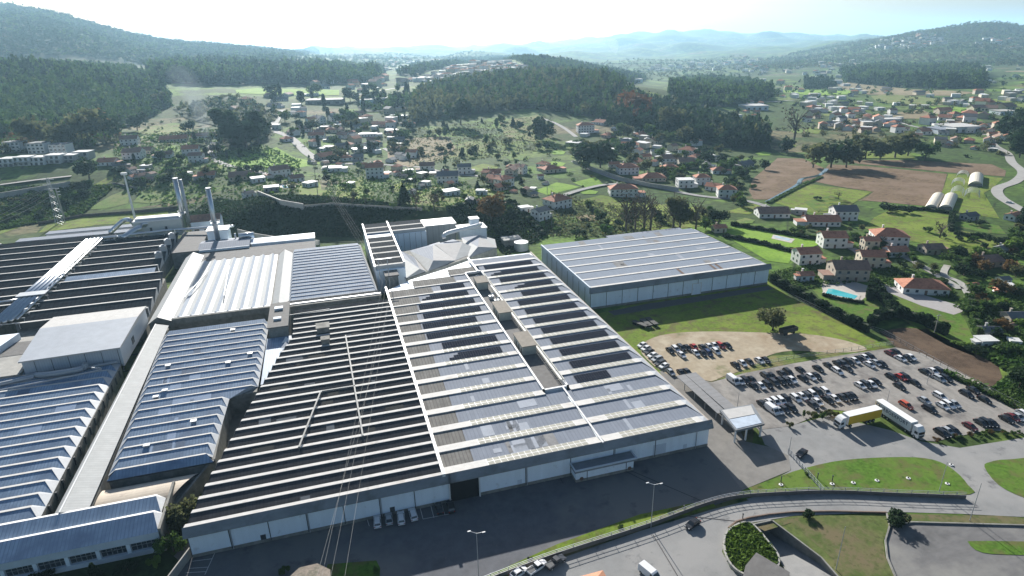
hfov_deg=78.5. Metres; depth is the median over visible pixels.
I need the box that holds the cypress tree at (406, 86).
[404,82,408,91]
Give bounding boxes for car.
[373,514,381,528]
[385,512,392,525]
[397,510,405,525]
[408,507,417,521]
[434,502,443,514]
[446,499,454,513]
[509,566,526,575]
[637,342,647,347]
[640,345,651,350]
[644,348,654,353]
[647,352,658,357]
[651,355,663,361]
[654,358,666,365]
[658,362,669,368]
[665,347,674,353]
[665,368,675,375]
[670,344,680,351]
[676,343,685,350]
[676,351,686,357]
[676,369,684,374]
[682,368,691,373]
[683,344,691,350]
[684,517,700,530]
[689,343,698,349]
[691,349,699,355]
[698,344,705,349]
[698,350,707,356]
[703,348,713,356]
[704,343,712,349]
[710,342,719,348]
[711,347,720,354]
[715,341,725,348]
[723,342,732,348]
[730,361,740,368]
[737,359,747,366]
[738,377,745,384]
[740,375,749,384]
[744,358,754,364]
[746,375,757,381]
[747,382,759,389]
[753,357,764,363]
[755,382,766,389]
[756,399,765,408]
[759,371,770,379]
[760,356,770,363]
[761,379,773,388]
[763,398,775,405]
[768,377,780,386]
[768,396,781,405]
[775,376,787,385]
[775,395,786,404]
[776,370,787,375]
[777,406,784,414]
[778,405,791,413]
[780,393,792,402]
[781,375,793,384]
[782,367,794,375]
[784,402,798,412]
[786,375,797,383]
[789,393,802,402]
[794,366,806,373]
[795,392,808,400]
[795,448,807,457]
[797,374,809,381]
[802,390,813,399]
[804,373,816,380]
[806,389,819,397]
[806,400,819,409]
[810,372,822,379]
[811,386,824,395]
[811,397,823,406]
[812,365,824,371]
[819,386,831,395]
[821,395,834,404]
[822,362,832,369]
[828,394,841,402]
[831,366,843,374]
[832,360,842,366]
[835,393,849,401]
[838,359,849,365]
[841,365,853,372]
[842,357,854,365]
[842,392,854,400]
[848,357,860,363]
[848,391,858,399]
[853,355,865,362]
[853,381,866,389]
[859,354,870,360]
[859,379,873,388]
[863,352,876,359]
[863,361,875,367]
[866,380,877,387]
[868,377,882,385]
[869,359,881,366]
[878,360,888,367]
[884,350,895,356]
[884,372,899,380]
[890,348,901,354]
[892,382,906,389]
[893,355,907,361]
[894,373,907,380]
[898,399,914,409]
[899,372,911,380]
[901,354,913,361]
[907,353,917,360]
[908,379,921,386]
[916,396,931,404]
[918,368,932,375]
[921,403,938,413]
[926,367,939,373]
[931,373,946,382]
[931,390,947,399]
[933,366,946,374]
[933,426,951,438]
[935,401,950,409]
[939,373,953,382]
[940,399,956,409]
[941,426,955,435]
[946,424,962,434]
[949,399,961,407]
[958,388,974,398]
[961,421,978,431]
[965,386,980,393]
[973,418,989,427]
[976,395,992,403]
[979,416,994,427]
[987,418,1000,427]
[998,414,1015,423]
[1004,412,1021,421]
[1011,412,1023,421]
[1014,408,1023,415]
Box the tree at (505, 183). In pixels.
[501,181,510,187]
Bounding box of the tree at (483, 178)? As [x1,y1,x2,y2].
[477,174,488,182]
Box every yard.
[174,446,790,575]
[183,413,244,554]
[659,371,789,489]
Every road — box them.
[0,175,71,184]
[208,141,282,177]
[271,110,317,159]
[319,159,477,175]
[522,415,1023,575]
[544,118,577,136]
[563,183,616,194]
[571,161,767,206]
[764,533,831,575]
[848,248,858,281]
[886,523,1023,575]
[902,257,963,288]
[940,265,969,292]
[987,135,1023,210]
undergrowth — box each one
[0,184,113,229]
[113,128,301,212]
[185,197,255,231]
[242,193,419,237]
[322,168,488,211]
[447,201,543,254]
[545,190,699,236]
[768,255,959,298]
[944,369,1023,405]
[959,290,1023,373]
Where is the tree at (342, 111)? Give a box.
[338,107,348,115]
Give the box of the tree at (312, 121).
[308,118,317,128]
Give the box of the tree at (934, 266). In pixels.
[929,262,938,269]
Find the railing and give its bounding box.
[485,487,966,575]
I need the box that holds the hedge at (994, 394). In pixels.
[943,369,1023,408]
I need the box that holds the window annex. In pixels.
[15,229,129,246]
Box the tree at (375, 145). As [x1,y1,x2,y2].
[369,141,379,148]
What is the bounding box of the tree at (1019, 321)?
[1013,318,1023,325]
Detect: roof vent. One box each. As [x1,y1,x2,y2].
[143,442,150,447]
[190,418,196,423]
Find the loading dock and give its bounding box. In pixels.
[570,450,636,482]
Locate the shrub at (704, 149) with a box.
[692,146,715,153]
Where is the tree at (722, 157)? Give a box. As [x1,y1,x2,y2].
[716,154,727,160]
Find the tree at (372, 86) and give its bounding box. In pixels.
[368,83,376,90]
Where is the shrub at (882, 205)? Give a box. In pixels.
[879,201,915,212]
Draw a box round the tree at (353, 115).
[345,110,358,119]
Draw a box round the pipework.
[100,230,183,241]
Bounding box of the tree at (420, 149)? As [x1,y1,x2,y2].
[417,146,424,153]
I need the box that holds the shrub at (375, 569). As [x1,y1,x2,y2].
[373,565,379,572]
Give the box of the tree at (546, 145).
[542,141,550,148]
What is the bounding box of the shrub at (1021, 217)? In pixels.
[1016,212,1023,222]
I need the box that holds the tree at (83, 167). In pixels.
[72,156,97,178]
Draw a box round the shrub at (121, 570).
[111,559,140,575]
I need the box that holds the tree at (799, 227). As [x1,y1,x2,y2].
[796,225,805,230]
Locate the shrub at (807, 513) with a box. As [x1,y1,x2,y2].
[802,508,814,518]
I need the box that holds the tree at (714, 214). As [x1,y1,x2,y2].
[706,208,730,223]
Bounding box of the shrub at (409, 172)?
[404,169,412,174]
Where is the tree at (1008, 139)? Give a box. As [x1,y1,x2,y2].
[1005,131,1020,143]
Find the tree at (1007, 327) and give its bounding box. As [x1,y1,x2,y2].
[1001,324,1014,331]
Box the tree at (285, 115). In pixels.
[278,109,290,119]
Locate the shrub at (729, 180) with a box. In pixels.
[723,176,737,183]
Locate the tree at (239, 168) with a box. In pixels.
[234,165,244,170]
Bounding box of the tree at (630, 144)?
[622,140,635,150]
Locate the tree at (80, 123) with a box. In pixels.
[59,107,106,138]
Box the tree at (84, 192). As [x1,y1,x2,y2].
[77,188,90,195]
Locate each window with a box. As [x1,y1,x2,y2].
[6,565,33,575]
[38,558,65,569]
[70,552,96,562]
[101,545,126,555]
[131,539,154,549]
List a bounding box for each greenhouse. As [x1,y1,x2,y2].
[926,192,944,208]
[939,192,957,209]
[951,177,964,183]
[951,185,963,195]
[964,187,979,196]
[968,172,983,186]
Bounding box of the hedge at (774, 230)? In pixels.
[730,221,815,239]
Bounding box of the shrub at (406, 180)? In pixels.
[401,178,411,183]
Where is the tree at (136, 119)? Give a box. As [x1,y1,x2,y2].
[123,111,148,130]
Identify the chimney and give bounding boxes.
[172,177,190,227]
[205,187,220,239]
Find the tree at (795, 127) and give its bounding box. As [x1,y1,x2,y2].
[781,107,810,139]
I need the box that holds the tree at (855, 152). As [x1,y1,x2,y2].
[838,142,864,167]
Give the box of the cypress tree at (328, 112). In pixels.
[325,107,329,118]
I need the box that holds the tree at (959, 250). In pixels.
[948,245,969,256]
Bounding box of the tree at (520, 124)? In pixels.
[515,120,523,127]
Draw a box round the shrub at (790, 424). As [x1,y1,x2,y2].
[786,421,793,427]
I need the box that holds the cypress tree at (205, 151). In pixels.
[201,147,207,155]
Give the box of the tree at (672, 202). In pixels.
[665,196,694,227]
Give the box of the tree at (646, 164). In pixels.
[636,159,652,172]
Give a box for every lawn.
[54,552,178,575]
[327,560,379,575]
[488,502,715,575]
[599,282,888,373]
[713,352,857,380]
[737,457,974,499]
[757,514,1023,575]
[812,287,881,315]
[892,294,979,355]
[968,541,1023,554]
[984,458,1023,496]
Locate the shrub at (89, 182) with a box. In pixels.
[80,179,93,185]
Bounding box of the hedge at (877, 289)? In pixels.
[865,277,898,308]
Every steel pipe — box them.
[0,299,15,302]
[87,229,171,238]
[108,218,132,233]
[120,219,149,238]
[172,225,233,230]
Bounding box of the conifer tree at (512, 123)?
[509,117,515,125]
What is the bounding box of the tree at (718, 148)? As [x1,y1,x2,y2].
[714,144,723,151]
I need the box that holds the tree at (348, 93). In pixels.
[342,89,355,100]
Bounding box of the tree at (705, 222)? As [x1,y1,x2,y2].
[699,217,711,228]
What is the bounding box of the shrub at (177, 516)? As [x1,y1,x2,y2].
[162,494,197,532]
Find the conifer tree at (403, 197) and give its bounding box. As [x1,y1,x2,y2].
[396,184,410,203]
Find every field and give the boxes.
[0,221,23,233]
[39,211,167,232]
[88,190,130,209]
[94,174,113,184]
[134,125,191,134]
[134,180,174,202]
[229,147,319,167]
[236,88,338,94]
[297,182,320,195]
[308,189,330,194]
[335,176,363,198]
[359,187,373,195]
[387,137,454,166]
[393,182,415,191]
[410,186,463,206]
[414,138,487,167]
[421,126,442,129]
[450,131,479,134]
[461,188,509,198]
[471,164,497,171]
[499,115,546,140]
[506,154,530,159]
[535,138,562,152]
[535,182,579,194]
[550,161,564,165]
[551,150,564,154]
[572,195,623,206]
[573,177,602,186]
[576,214,595,220]
[580,190,597,193]
[602,201,702,230]
[701,144,731,151]
[726,226,817,262]
[728,204,760,213]
[730,220,816,235]
[736,218,754,222]
[749,158,824,198]
[755,151,770,154]
[766,97,798,99]
[775,184,870,213]
[783,89,850,94]
[804,195,848,211]
[805,128,820,133]
[809,164,946,205]
[838,82,971,95]
[853,160,1005,175]
[863,151,914,157]
[865,209,1003,252]
[871,94,941,104]
[880,328,1001,386]
[888,110,937,118]
[926,174,1002,218]
[931,107,988,112]
[955,120,985,127]
[955,221,1005,233]
[991,86,1023,88]
[992,99,1023,106]
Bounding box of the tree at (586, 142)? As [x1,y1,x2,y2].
[580,139,595,144]
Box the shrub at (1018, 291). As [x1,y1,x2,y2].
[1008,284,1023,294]
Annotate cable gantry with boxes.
[376,258,390,284]
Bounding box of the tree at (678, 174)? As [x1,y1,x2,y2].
[676,172,685,177]
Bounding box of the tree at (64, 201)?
[55,197,71,205]
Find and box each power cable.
[312,163,381,573]
[315,166,386,572]
[317,176,393,574]
[320,172,389,572]
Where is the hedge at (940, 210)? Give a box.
[888,205,949,213]
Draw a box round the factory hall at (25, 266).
[0,236,94,334]
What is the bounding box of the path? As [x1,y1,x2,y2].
[881,283,961,314]
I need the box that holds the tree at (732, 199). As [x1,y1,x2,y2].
[730,195,737,202]
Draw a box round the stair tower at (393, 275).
[383,269,398,289]
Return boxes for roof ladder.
[184,271,207,298]
[224,266,229,298]
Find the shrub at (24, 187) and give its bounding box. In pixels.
[20,185,33,188]
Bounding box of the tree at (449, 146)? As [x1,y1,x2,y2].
[445,142,452,150]
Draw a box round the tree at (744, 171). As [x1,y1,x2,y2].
[736,168,748,178]
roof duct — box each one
[289,309,329,316]
[298,391,320,450]
[322,385,355,391]
[345,335,363,439]
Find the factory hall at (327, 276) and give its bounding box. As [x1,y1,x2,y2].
[288,243,381,322]
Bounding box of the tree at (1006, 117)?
[1002,114,1012,120]
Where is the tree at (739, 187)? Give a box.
[735,184,743,190]
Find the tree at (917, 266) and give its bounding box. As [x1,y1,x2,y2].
[913,260,924,269]
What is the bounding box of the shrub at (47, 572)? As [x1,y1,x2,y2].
[28,568,55,575]
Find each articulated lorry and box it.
[833,405,882,428]
[875,399,924,438]
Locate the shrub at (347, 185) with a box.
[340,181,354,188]
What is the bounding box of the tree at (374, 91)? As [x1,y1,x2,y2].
[370,89,380,95]
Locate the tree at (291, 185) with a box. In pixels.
[288,182,296,189]
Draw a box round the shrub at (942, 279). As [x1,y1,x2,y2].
[938,276,948,281]
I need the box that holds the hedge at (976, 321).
[965,293,986,334]
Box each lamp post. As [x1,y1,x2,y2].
[467,530,484,575]
[646,482,662,524]
[835,527,845,569]
[969,483,981,520]
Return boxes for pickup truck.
[525,559,546,575]
[545,554,566,570]
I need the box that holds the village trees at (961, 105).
[891,101,1015,136]
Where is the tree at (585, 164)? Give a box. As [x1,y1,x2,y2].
[582,161,589,169]
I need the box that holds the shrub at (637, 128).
[634,126,641,131]
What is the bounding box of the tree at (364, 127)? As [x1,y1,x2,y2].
[359,124,368,130]
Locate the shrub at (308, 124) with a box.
[304,121,319,128]
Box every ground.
[0,11,1023,575]
[675,499,893,575]
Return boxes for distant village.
[289,98,407,154]
[384,57,419,69]
[412,60,528,83]
[579,130,720,167]
[646,56,768,72]
[764,71,890,102]
[782,57,859,74]
[799,89,1023,112]
[868,33,947,48]
[900,64,1023,87]
[975,36,1022,48]
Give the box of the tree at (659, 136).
[654,133,664,140]
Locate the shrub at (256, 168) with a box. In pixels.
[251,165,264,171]
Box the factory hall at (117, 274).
[15,233,178,341]
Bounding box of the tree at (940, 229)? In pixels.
[936,221,951,237]
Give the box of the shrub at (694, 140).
[684,138,701,143]
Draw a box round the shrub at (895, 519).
[885,507,911,528]
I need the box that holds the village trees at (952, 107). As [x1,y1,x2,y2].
[864,101,1022,135]
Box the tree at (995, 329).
[991,327,1004,335]
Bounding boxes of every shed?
[170,230,207,268]
[198,238,251,252]
[198,241,314,261]
[251,233,315,246]
[305,98,344,104]
[360,98,374,105]
[362,219,426,293]
[421,217,455,244]
[738,104,768,109]
[859,117,901,122]
[927,126,945,133]
[935,123,981,132]
[989,109,1014,114]
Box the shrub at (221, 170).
[211,169,224,172]
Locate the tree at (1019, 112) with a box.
[1013,107,1023,116]
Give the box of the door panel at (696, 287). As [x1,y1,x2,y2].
[692,283,700,294]
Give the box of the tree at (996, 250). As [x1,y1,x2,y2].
[988,246,1004,254]
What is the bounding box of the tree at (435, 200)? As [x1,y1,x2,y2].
[424,191,444,210]
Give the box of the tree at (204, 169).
[200,164,210,172]
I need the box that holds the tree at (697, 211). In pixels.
[687,197,706,228]
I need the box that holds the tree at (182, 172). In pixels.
[176,169,186,178]
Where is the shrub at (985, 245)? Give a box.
[980,243,988,247]
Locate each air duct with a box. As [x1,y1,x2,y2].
[0,367,101,390]
[0,375,34,385]
[33,362,87,377]
[88,360,116,368]
[442,222,481,238]
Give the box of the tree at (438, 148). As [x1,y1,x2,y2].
[435,145,443,151]
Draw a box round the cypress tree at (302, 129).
[300,124,304,133]
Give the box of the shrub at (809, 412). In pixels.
[806,410,816,418]
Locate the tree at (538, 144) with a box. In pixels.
[534,140,542,148]
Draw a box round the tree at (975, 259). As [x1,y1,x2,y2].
[969,252,985,265]
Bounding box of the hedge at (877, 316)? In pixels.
[866,305,950,334]
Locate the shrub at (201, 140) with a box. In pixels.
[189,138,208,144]
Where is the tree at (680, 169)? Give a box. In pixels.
[673,164,686,173]
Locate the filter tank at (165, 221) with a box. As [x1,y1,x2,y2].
[131,213,186,236]
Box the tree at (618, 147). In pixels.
[614,142,624,152]
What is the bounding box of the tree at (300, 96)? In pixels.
[296,91,304,104]
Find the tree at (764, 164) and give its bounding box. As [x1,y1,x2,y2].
[759,159,770,169]
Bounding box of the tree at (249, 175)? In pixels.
[246,172,253,178]
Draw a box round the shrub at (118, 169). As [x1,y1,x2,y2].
[109,166,125,172]
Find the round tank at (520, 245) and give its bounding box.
[514,240,527,251]
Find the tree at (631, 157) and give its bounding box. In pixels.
[626,152,638,162]
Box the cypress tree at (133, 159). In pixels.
[131,154,135,164]
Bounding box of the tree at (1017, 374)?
[1007,365,1023,389]
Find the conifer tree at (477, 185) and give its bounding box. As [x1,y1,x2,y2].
[474,181,479,188]
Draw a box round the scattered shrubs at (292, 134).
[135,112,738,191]
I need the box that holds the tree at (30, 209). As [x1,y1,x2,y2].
[24,207,32,212]
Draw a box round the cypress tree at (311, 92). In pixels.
[309,88,313,97]
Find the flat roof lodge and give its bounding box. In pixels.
[743,553,789,575]
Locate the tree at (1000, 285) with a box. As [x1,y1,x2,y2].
[988,278,1016,293]
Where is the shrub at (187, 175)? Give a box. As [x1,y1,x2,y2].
[182,173,192,177]
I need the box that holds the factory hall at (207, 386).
[107,319,268,488]
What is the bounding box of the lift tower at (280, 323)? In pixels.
[267,301,292,337]
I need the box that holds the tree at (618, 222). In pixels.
[615,219,623,225]
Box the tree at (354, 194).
[350,191,357,196]
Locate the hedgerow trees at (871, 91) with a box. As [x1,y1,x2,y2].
[774,77,1023,94]
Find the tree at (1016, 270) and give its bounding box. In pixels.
[1009,264,1023,276]
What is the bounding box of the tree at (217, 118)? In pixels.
[207,108,237,141]
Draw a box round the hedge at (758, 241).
[722,232,793,251]
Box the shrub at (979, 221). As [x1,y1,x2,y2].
[965,219,985,223]
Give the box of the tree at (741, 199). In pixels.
[735,196,746,206]
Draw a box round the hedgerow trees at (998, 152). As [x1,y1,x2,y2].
[773,93,1015,154]
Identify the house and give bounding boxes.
[0,156,15,166]
[12,155,35,165]
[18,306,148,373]
[30,155,47,164]
[43,153,66,163]
[63,153,80,162]
[71,150,95,159]
[96,156,122,165]
[111,161,130,167]
[119,134,140,144]
[120,146,146,159]
[125,166,136,172]
[127,174,134,179]
[134,145,155,153]
[134,171,146,177]
[137,168,150,172]
[139,164,152,168]
[145,171,156,177]
[151,149,173,157]
[158,134,188,141]
[180,144,200,154]
[187,151,208,162]
[190,213,223,230]
[191,132,216,138]
[192,171,216,180]
[228,105,239,109]
[228,170,252,181]
[241,189,256,198]
[250,175,265,183]
[263,184,278,192]
[264,164,290,178]
[266,102,284,107]
[270,97,288,100]
[271,124,281,129]
[279,136,293,141]
[282,92,293,96]
[286,129,300,135]
[287,173,304,181]
[295,125,311,131]
[301,180,318,186]
[305,116,316,121]
[307,131,325,138]
[307,160,316,163]
[308,139,320,146]
[310,80,319,86]
[311,114,325,123]
[312,129,325,132]
[314,151,333,159]
[320,161,329,164]
[321,84,329,88]
[321,165,347,171]
[322,145,333,150]
[323,135,340,141]
[325,127,336,132]
[327,114,341,121]
[334,142,345,148]
[335,126,344,131]
[336,132,348,138]
[340,155,352,160]
[345,83,354,88]
[347,79,357,83]
[348,135,361,144]
[348,142,353,147]
[350,81,359,86]
[350,153,363,159]
[351,146,371,152]
[353,124,362,128]
[354,110,364,115]
[359,132,381,136]
[362,114,372,120]
[365,140,379,149]
[365,161,388,178]
[366,137,376,140]
[367,79,381,87]
[371,121,385,126]
[379,73,388,80]
[383,106,394,114]
[385,116,397,122]
[385,120,395,127]
[385,156,396,162]
[390,164,402,170]
[391,145,403,150]
[392,170,399,175]
[394,136,404,141]
[394,152,404,158]
[397,78,408,82]
[397,80,406,85]
[399,153,407,159]
[399,174,407,177]
[405,149,417,157]
[415,160,434,171]
[416,171,427,178]
[416,183,424,189]
[420,180,430,185]
[436,169,458,183]
[439,187,459,195]
[443,180,454,187]
[457,162,474,173]
[465,196,474,202]
[475,189,487,194]
[481,170,490,176]
[482,167,501,174]
[486,173,501,182]
[491,182,508,190]
[493,174,514,186]
[504,165,517,176]
[509,189,517,192]
[514,162,527,173]
[517,205,532,212]
[520,186,529,193]
[527,191,537,196]
[530,205,552,221]
[535,159,550,166]
[537,174,543,178]
[540,163,565,172]
[542,192,572,209]
[565,141,581,145]
[576,121,598,132]
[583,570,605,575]
[591,119,608,125]
[601,131,614,137]
[607,182,645,196]
[608,160,621,167]
[615,161,638,174]
[619,137,629,141]
[632,147,643,154]
[632,171,666,181]
[633,130,647,136]
[633,157,642,165]
[639,153,651,159]
[649,136,662,143]
[660,153,677,164]
[661,162,678,174]
[667,143,678,150]
[675,177,697,187]
[677,144,696,155]
[677,156,697,167]
[687,152,699,159]
[692,172,710,184]
[701,161,710,168]
[704,181,722,190]
[710,165,731,173]
[710,222,727,232]
[716,183,737,197]
[735,159,754,166]
[753,204,790,217]
[790,244,826,264]
[791,207,807,214]
[793,212,841,226]
[793,268,815,281]
[802,116,811,121]
[806,105,818,109]
[806,110,821,115]
[813,115,820,118]
[816,228,853,247]
[818,121,827,128]
[818,256,871,281]
[823,203,859,220]
[826,121,834,125]
[829,112,841,119]
[834,122,843,129]
[836,116,847,122]
[839,107,847,112]
[842,125,852,130]
[845,112,855,117]
[848,107,860,111]
[851,121,860,125]
[854,110,862,114]
[855,247,891,267]
[858,127,872,132]
[859,234,881,249]
[860,121,873,125]
[861,115,871,120]
[869,224,911,246]
[872,114,883,122]
[872,126,880,131]
[874,107,884,110]
[874,119,883,126]
[880,243,909,257]
[883,122,892,126]
[887,108,897,113]
[889,120,900,124]
[890,124,904,132]
[893,274,951,295]
[915,128,932,134]
[917,240,948,254]
[919,114,937,124]
[933,107,952,113]
[934,136,947,143]
[937,114,952,120]
[938,130,949,134]
[941,143,950,147]
[946,127,955,134]
[947,111,962,116]
[950,136,960,142]
[956,115,963,120]
[959,210,980,220]
[961,110,977,114]
[963,113,977,122]
[964,127,974,132]
[964,137,975,142]
[966,104,986,110]
[970,335,999,346]
[972,252,1005,267]
[975,98,990,104]
[977,111,990,118]
[977,127,986,132]
[979,322,1003,335]
[983,136,994,142]
[985,99,995,104]
[985,105,998,110]
[986,132,997,135]
[987,147,997,150]
[991,121,1003,129]
[992,134,1005,139]
[993,242,1011,255]
[995,276,1012,281]
[996,102,1016,109]
[1000,308,1023,321]
[1003,210,1021,221]
[1006,337,1022,344]
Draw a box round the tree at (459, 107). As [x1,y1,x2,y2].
[441,95,471,124]
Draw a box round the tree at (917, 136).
[900,128,922,155]
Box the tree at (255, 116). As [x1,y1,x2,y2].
[245,110,269,144]
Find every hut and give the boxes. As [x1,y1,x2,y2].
[291,563,330,575]
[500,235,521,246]
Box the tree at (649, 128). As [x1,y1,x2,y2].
[643,123,655,132]
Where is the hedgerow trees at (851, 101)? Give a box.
[780,94,1023,157]
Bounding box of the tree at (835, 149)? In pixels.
[812,138,854,167]
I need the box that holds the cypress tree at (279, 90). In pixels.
[277,83,281,96]
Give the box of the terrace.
[822,280,866,299]
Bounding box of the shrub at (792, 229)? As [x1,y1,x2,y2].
[789,226,805,233]
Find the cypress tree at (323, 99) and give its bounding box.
[321,93,325,106]
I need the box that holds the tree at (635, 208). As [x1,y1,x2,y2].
[628,193,645,230]
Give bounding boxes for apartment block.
[1,140,27,151]
[25,141,50,153]
[48,142,74,152]
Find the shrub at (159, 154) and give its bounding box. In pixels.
[153,151,165,158]
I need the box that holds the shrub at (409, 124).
[400,121,413,128]
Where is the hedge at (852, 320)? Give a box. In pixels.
[769,274,871,332]
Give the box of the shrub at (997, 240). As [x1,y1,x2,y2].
[984,235,1012,244]
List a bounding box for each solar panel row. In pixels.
[418,298,474,309]
[422,290,468,300]
[422,316,476,328]
[423,306,481,318]
[426,326,481,338]
[440,283,464,289]
[441,335,497,348]
[449,346,502,359]
[484,261,532,269]
[491,267,538,275]
[499,273,545,281]
[514,280,552,288]
[517,294,569,304]
[521,287,560,295]
[524,302,577,313]
[532,311,586,322]
[540,320,596,332]
[549,330,607,343]
[558,341,618,354]
[568,352,631,367]
[573,370,610,382]
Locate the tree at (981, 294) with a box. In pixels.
[975,292,987,298]
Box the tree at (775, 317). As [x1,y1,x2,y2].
[756,306,786,329]
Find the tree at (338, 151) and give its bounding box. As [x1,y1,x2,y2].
[332,148,346,156]
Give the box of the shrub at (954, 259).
[939,253,973,266]
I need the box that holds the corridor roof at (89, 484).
[55,324,169,513]
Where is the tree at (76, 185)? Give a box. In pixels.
[68,181,86,189]
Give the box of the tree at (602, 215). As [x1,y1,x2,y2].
[595,211,606,221]
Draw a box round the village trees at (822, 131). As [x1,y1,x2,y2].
[803,98,1013,148]
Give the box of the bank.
[187,196,467,242]
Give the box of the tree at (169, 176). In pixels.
[162,172,173,182]
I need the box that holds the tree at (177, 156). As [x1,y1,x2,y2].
[175,154,184,159]
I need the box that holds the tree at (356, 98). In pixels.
[353,93,358,100]
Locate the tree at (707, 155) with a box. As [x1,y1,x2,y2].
[700,151,713,161]
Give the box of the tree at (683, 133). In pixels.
[675,125,692,142]
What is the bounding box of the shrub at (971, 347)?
[964,344,987,354]
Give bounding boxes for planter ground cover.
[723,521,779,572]
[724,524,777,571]
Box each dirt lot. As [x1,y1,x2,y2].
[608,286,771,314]
[640,331,866,380]
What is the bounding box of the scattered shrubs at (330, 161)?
[127,125,752,190]
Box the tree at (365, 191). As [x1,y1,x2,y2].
[362,187,369,193]
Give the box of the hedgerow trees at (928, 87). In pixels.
[776,75,1023,91]
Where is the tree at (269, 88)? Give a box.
[262,84,276,92]
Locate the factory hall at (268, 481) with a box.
[182,299,450,557]
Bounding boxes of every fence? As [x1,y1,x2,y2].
[755,341,893,365]
[788,294,882,331]
[883,329,1017,401]
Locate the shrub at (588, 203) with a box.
[584,200,592,205]
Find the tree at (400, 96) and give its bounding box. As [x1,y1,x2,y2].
[397,94,403,103]
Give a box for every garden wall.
[0,181,69,197]
[37,206,177,224]
[85,182,136,189]
[237,229,319,244]
[257,191,303,209]
[304,203,421,210]
[573,160,678,190]
[728,510,886,528]
[884,513,895,575]
[891,521,1023,525]
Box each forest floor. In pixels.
[0,139,117,153]
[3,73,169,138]
[164,81,366,84]
[173,96,280,124]
[218,129,273,146]
[358,101,408,111]
[396,59,519,76]
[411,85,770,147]
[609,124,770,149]
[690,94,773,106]
[844,80,985,88]
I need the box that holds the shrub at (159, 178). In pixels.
[154,174,166,181]
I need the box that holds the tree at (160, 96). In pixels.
[150,91,168,99]
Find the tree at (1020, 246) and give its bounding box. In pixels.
[1014,243,1023,253]
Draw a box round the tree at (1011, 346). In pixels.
[1006,343,1021,352]
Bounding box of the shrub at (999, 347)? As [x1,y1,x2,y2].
[989,341,1011,353]
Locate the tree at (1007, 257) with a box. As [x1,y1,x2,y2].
[999,252,1019,261]
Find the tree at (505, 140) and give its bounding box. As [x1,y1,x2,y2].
[501,137,508,145]
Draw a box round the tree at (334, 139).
[329,135,339,143]
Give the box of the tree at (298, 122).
[294,119,302,126]
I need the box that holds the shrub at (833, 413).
[826,410,836,416]
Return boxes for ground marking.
[187,506,446,573]
[560,471,741,575]
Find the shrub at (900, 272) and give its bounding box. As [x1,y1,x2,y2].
[898,270,911,275]
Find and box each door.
[450,478,478,500]
[653,443,665,454]
[691,282,701,294]
[969,183,981,186]
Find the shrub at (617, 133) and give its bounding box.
[610,131,621,135]
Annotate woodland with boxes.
[0,3,320,64]
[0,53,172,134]
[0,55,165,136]
[0,126,117,152]
[0,127,121,151]
[0,129,121,152]
[0,130,118,152]
[143,58,201,73]
[145,53,384,84]
[174,94,266,114]
[177,92,279,121]
[180,95,278,117]
[213,116,272,147]
[274,53,481,64]
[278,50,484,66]
[354,90,411,106]
[360,90,410,110]
[396,53,646,82]
[397,54,644,82]
[401,54,645,83]
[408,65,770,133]
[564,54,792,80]
[566,56,789,76]
[591,57,792,79]
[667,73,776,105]
[731,21,1023,68]
[803,74,837,88]
[838,61,988,87]
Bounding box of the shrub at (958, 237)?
[955,235,963,239]
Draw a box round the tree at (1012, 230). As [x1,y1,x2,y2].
[1007,226,1019,232]
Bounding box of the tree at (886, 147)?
[870,138,895,159]
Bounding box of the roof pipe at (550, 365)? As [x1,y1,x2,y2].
[483,272,564,382]
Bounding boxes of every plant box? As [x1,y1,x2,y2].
[206,225,231,239]
[456,222,486,239]
[468,216,479,224]
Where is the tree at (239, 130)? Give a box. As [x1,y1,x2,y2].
[219,113,262,147]
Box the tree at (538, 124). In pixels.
[532,114,555,138]
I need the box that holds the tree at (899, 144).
[882,131,918,157]
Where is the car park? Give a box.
[710,347,1023,440]
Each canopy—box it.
[677,374,722,418]
[685,372,734,408]
[720,404,764,441]
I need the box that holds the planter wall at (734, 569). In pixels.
[723,521,779,575]
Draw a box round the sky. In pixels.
[0,0,1023,48]
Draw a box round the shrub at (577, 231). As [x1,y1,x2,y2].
[571,228,586,235]
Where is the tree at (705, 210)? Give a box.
[699,207,708,215]
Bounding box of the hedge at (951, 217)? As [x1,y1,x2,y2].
[947,210,956,231]
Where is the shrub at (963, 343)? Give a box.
[950,340,983,352]
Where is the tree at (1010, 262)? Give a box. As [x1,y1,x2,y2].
[1003,259,1020,265]
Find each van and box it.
[638,560,659,575]
[726,373,739,384]
[764,401,780,415]
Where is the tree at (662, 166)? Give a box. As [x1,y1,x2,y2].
[653,165,665,172]
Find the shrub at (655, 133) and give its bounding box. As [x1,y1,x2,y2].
[647,129,666,136]
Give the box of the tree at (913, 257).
[909,254,918,262]
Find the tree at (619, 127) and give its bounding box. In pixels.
[616,122,629,135]
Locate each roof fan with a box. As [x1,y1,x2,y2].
[154,251,162,257]
[159,244,167,250]
[164,238,171,244]
[168,232,175,238]
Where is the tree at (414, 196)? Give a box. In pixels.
[408,186,426,210]
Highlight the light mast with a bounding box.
[120,172,135,218]
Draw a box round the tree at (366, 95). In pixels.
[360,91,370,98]
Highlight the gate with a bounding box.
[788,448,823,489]
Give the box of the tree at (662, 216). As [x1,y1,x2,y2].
[656,214,666,220]
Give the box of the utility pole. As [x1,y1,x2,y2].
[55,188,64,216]
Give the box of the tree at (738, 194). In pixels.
[732,191,743,196]
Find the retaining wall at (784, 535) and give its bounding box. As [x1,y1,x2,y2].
[753,519,837,575]
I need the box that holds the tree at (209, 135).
[206,133,213,139]

